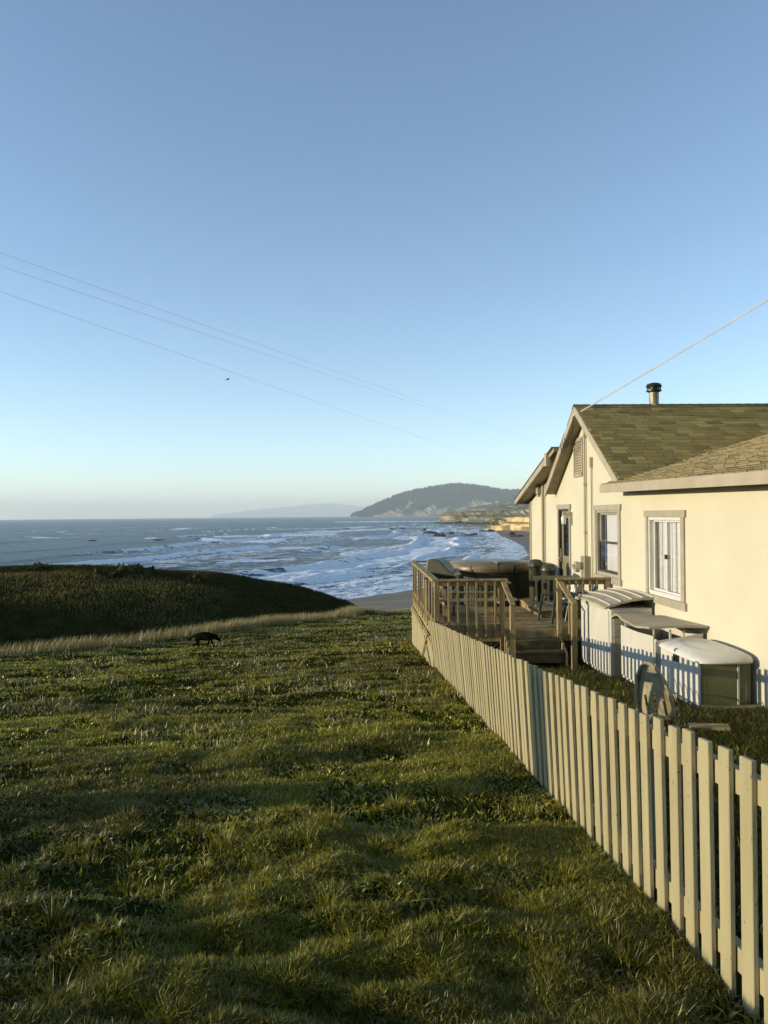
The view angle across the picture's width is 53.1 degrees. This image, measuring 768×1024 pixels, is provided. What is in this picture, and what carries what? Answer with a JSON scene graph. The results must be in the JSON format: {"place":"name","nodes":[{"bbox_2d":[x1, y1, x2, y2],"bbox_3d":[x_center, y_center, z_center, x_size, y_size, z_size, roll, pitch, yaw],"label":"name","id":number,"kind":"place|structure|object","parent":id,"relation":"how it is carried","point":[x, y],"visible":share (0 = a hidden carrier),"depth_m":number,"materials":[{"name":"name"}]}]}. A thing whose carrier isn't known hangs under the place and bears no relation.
{"place":"outdoors","nodes":[
{"label":"outdoors","id":0,"kind":"place"},
{"bbox_2d":[0,564,362,653],"bbox_3d":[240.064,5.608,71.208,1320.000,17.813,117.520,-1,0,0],"label":"hillside","id":1,"kind":"structure","parent":0,"point":[18,634],"depth_m":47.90,"materials":[{"name":"green plant"}]},
{"bbox_2d":[25,561,56,572],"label":"bush","id":2,"kind":"object","parent":1,"relation":"on","point":[39,566],"visible":0.81,"depth_m":54.55,"materials":[{"name":"green plant"}]},
{"bbox_2d":[84,562,155,577],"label":"bush","id":3,"kind":"object","parent":1,"relation":"on","point":[122,570],"visible":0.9,"depth_m":53.99,"materials":[{"name":"green plant"}]},
{"bbox_2d":[185,571,213,584],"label":"bush","id":4,"kind":"object","parent":1,"relation":"on","point":[199,577],"visible":0.99,"depth_m":53.57,"materials":[{"name":"green plant"}]},
{"bbox_2d":[0,604,411,658],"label":"dry grass","id":5,"kind":"structure","parent":0,"point":[56,647],"depth_m":23.77,"materials":[{"name":"plant"}]},
{"bbox_2d":[0,611,474,720],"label":"lawn grass","id":6,"kind":"structure","parent":0,"point":[443,704],"depth_m":13.36,"materials":[{"name":"green plant"}]},
{"bbox_2d":[5,254,496,427],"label":"overhead wire","id":7,"kind":"object","parent":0,"point":[211,327],"visible":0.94,"depth_m":46.41,"materials":[{"name":"grey metal"}]},
{"bbox_2d":[0,517,528,599],"bbox_3d":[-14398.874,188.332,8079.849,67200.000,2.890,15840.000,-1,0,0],"label":"sea","id":8,"kind":"structure","parent":0,"point":[361,557],"depth_m":506.21,"materials":[{"name":"liquid"}]},
{"bbox_2d":[0,291,530,474],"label":"overhead wire","id":9,"kind":"object","parent":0,"point":[244,376],"visible":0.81,"depth_m":50.46,"materials":[{"name":"grey metal"}]},
{"bbox_2d":[1,266,545,445],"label":"overhead wire","id":10,"kind":"object","parent":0,"point":[184,327],"visible":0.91,"depth_m":41.94,"materials":[{"name":"grey metal"}]},
{"bbox_2d":[211,503,365,517],"bbox_3d":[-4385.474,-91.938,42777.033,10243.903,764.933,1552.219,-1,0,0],"label":"distant mountains","id":11,"kind":"structure","parent":0,"point":[327,510],"depth_m":42421.19,"materials":[{"name":"grey stone"}]},
{"bbox_2d":[0,612,767,1023],"bbox_3d":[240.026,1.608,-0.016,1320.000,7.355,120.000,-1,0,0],"label":"ground","id":12,"kind":"structure","parent":0,"point":[152,690],"depth_m":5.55,"materials":[{"name":"green plant"}]},
{"bbox_2d":[186,632,220,646],"bbox_3d":[-4.689,3.358,19.986,0.926,0.489,0.194,-1,0,4],"label":"dog","id":13,"kind":"object","parent":12,"relation":"on","point":[204,636],"visible":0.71,"depth_m":19.91},
{"bbox_2d":[0,613,461,756],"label":"pale weeds","id":14,"kind":"object","parent":12,"relation":"on","point":[229,724],"visible":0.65,"depth_m":11.32,"materials":[{"name":"green plant"}]},
{"bbox_2d":[359,610,376,615],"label":"bush","id":15,"kind":"object","parent":12,"relation":"on","point":[371,612],"visible":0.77,"depth_m":40.91,"materials":[{"name":"green plant"}]},
{"bbox_2d":[411,560,610,670],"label":"deck","id":16,"kind":"structure","parent":12,"relation":"on","point":[520,631],"depth_m":14.29,"materials":[{"name":"brown wood"}]},
{"bbox_2d":[424,558,460,614],"bbox_3d":[1.264,1.592,16.227,0.620,1.229,1.200,-1,0,22],"label":"barbecue grill","id":17,"kind":"object","parent":16,"relation":"on","point":[441,568],"visible":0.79,"depth_m":16.03,"materials":[{"name":"black metal"}]},
{"bbox_2d":[433,581,517,621],"bbox_3d":[1.815,1.828,16.060,1.640,0.762,1.640,-1,0,-2],"label":"picnic table","id":18,"kind":"object","parent":16,"relation":"on","point":[443,600],"visible":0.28,"depth_m":15.71,"materials":[{"name":"brown wood"}]},
{"bbox_2d":[449,557,528,605],"bbox_3d":[2.627,1.682,18.837,2.124,1.045,2.120,-1,0,-2],"label":"hot tub","id":19,"kind":"object","parent":16,"relation":"on","point":[515,572],"visible":0.56,"depth_m":18.01,"materials":[{"name":"brown plastic"}]},
{"bbox_2d":[528,559,542,601],"bbox_3d":[3.458,1.549,17.499,0.353,0.953,0.381,-1,0,-2],"label":"rubbish bin","id":20,"kind":"object","parent":16,"relation":"on","point":[535,563],"visible":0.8,"depth_m":17.38,"materials":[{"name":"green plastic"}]},
{"bbox_2d":[530,564,539,585],"bbox_3d":[3.408,1.417,17.309,0.216,0.512,0.046,-1,0,0],"label":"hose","id":21,"kind":"object","parent":20,"relation":"hanging from","point":[531,574],"visible":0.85,"depth_m":17.31,"materials":[{"name":"green rubber"}]},
{"bbox_2d":[540,564,555,600],"bbox_3d":[3.678,1.591,17.206,0.342,0.863,0.370,-1,0,-2],"label":"rubbish bin","id":22,"kind":"object","parent":16,"relation":"on","point":[547,569],"visible":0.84,"depth_m":17.09,"materials":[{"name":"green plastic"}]},
{"bbox_2d":[537,576,580,624],"bbox_3d":[3.505,1.733,15.288,0.714,0.902,0.610,0,0,-14],"label":"patio chair","id":23,"kind":"object","parent":16,"relation":"on","point":[564,602],"visible":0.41,"depth_m":15.27,"materials":[{"name":"plastic"}]},
{"bbox_2d":[562,584,595,621],"bbox_3d":[3.988,1.730,15.523,0.714,0.902,0.610,-1,0,8],"label":"patio chair","id":24,"kind":"object","parent":16,"relation":"on","point":[566,611],"visible":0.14,"depth_m":15.35,"materials":[{"name":"plastic"}]},
{"bbox_2d":[428,620,767,1023],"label":"picket fence","id":25,"kind":"object","parent":12,"relation":"on","point":[481,677],"visible":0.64,"depth_m":3.63,"materials":[{"name":"paint"}]},
{"bbox_2d":[575,588,653,678],"bbox_3d":[3.920,2.004,13.083,0.860,1.354,1.741,-1,0,-2],"label":"storage box","id":26,"kind":"object","parent":12,"relation":"on","point":[601,637],"visible":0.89,"depth_m":12.62,"materials":[{"name":"plastic"}]},
{"bbox_2d":[581,601,594,665],"bbox_3d":[3.570,2.109,13.454,0.017,1.033,0.755,-1,0,-2],"label":"door","id":27,"kind":"structure","parent":26,"relation":"in","point":[587,610],"depth_m":13.44,"materials":[{"name":"plastic"}]},
{"bbox_2d":[594,606,609,674],"bbox_3d":[3.594,2.106,12.692,0.017,1.033,0.740,-1,0,-2],"label":"door","id":28,"kind":"structure","parent":26,"relation":"in","point":[601,616],"depth_m":12.66,"materials":[{"name":"plastic"}]},
{"bbox_2d":[514,382,767,709],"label":"house","id":29,"kind":"structure","parent":12,"relation":"on","point":[665,506],"depth_m":13.06,"materials":[{"name":"paint"}]},
{"bbox_2d":[556,504,570,595],"bbox_3d":[4.198,0.910,17.684,0.180,2.170,1.170,-1,0,-2],"label":"door","id":30,"kind":"structure","parent":29,"relation":"in","point":[563,530],"depth_m":17.94,"materials":[{"name":"paint"}]},
{"bbox_2d":[593,504,621,585],"bbox_3d":[4.313,0.601,14.611,0.202,1.480,1.607,-1,0,-2],"label":"window","id":31,"kind":"structure","parent":29,"relation":"in","point":[612,569],"depth_m":14.78,"materials":[{"name":"glass"}]},
{"bbox_2d":[643,510,686,611],"bbox_3d":[4.404,0.706,11.938,0.222,1.465,1.741,-1,0,-2],"label":"window","id":32,"kind":"structure","parent":29,"relation":"in","point":[664,529],"depth_m":11.90,"materials":[{"name":"paint"}]},
{"bbox_2d":[573,299,767,415],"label":"service cable","id":33,"kind":"object","parent":29,"relation":"attached to","point":[733,320],"visible":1,"depth_m":13.29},
{"bbox_2d":[517,663,767,945],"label":"yard grass","id":34,"kind":"structure","parent":12,"relation":"on","point":[687,713],"depth_m":7.41,"materials":[{"name":"green plant"}]},
{"bbox_2d":[688,723,730,730],"bbox_3d":[3.259,2.153,7.699,0.380,0.030,0.180,-3,-1,16],"label":"board","id":35,"kind":"object","parent":34,"relation":"on","point":[711,726],"visible":0.98,"depth_m":7.66,"materials":[{"name":"beige wood"}]},
{"bbox_2d":[634,661,681,738],"bbox_3d":[2.403,1.827,7.067,0.382,0.863,0.612,-21,-17,38],"label":"garden chair","id":36,"kind":"object","parent":12,"relation":"on","point":[650,679],"visible":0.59,"depth_m":7.27,"materials":[{"name":"plastic"}]},
{"bbox_2d":[611,614,707,682],"bbox_3d":[3.942,2.024,11.123,0.800,0.987,1.560,-1,0,-2],"label":"storage box","id":37,"kind":"object","parent":12,"relation":"on","point":[643,637],"visible":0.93,"depth_m":11.12,"materials":[{"name":"plastic"}]},
{"bbox_2d":[621,625,653,681],"bbox_3d":[3.652,2.082,11.108,0.019,0.778,1.290,-1,0,-2],"label":"door","id":38,"kind":"structure","parent":37,"relation":"in","point":[637,648],"depth_m":11.20,"materials":[{"name":"plastic"}]},
{"bbox_2d":[652,692,679,711],"bbox_3d":[3.373,2.216,9.334,0.018,0.250,1.140,-15,0,1],"label":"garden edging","id":39,"kind":"object","parent":12,"relation":"on","point":[673,695],"visible":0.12,"depth_m":8.91,"materials":[{"name":"stone"}]},
{"bbox_2d":[658,638,752,706],"bbox_3d":[4.035,2.020,9.725,0.711,0.717,1.400,-1,0,-2],"label":"storage box","id":40,"kind":"object","parent":12,"relation":"on","point":[699,671],"visible":0.95,"depth_m":9.15,"materials":[{"name":"plastic"}]},
{"bbox_2d":[702,704,764,711],"bbox_3d":[4.100,2.300,9.004,0.720,0.060,0.100,-1,2,-2],"label":"board","id":41,"kind":"object","parent":12,"relation":"on","point":[749,706],"visible":0.62,"depth_m":8.96,"materials":[{"name":"brown wood"}]},
{"bbox_2d":[0,0,767,519],"label":"sky","id":42,"kind":"structure","parent":0,"point":[505,215],"materials":[{"name":"blue"}]},
{"bbox_2d":[353,484,515,516],"bbox_3d":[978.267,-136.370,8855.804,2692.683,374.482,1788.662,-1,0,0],"label":"headland","id":43,"kind":"structure","parent":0,"point":[433,510],"depth_m":8373.68,"materials":[{"name":"green plant"}]},
{"bbox_2d":[350,482,520,516],"bbox_3d":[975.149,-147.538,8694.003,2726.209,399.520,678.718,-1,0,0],"label":"forest","id":44,"kind":"object","parent":43,"relation":"on","point":[459,491],"visible":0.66,"depth_m":8697.06,"materials":[{"name":"green plant"}]},
{"bbox_2d":[347,530,528,610],"bbox_3d":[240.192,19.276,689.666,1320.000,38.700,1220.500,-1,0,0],"label":"beach","id":45,"kind":"structure","parent":0,"point":[399,600],"depth_m":180.03,"materials":[{"name":"beige sand"}]},
{"bbox_2d":[438,508,528,520],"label":"cliff","id":46,"kind":"structure","parent":0,"point":[452,516],"depth_m":2493.93,"materials":[{"name":"beige stone"}]},
{"bbox_2d":[442,501,528,512],"bbox_3d":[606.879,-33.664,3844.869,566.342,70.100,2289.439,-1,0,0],"label":"coastal plain","id":47,"kind":"structure","parent":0,"point":[508,505],"depth_m":3441.76,"materials":[{"name":"green plant"}]},
{"bbox_2d":[460,515,528,516],"bbox_3d":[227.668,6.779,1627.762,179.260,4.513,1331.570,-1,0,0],"label":"cliff plateau","id":48,"kind":"structure","parent":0,"point":[495,515],"depth_m":1222.34,"materials":[{"name":"green plant"}]},
{"bbox_2d":[486,516,528,530],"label":"cliff","id":49,"kind":"structure","parent":0,"point":[515,523],"depth_m":901.93,"materials":[{"name":"beige stone"}]}
]}

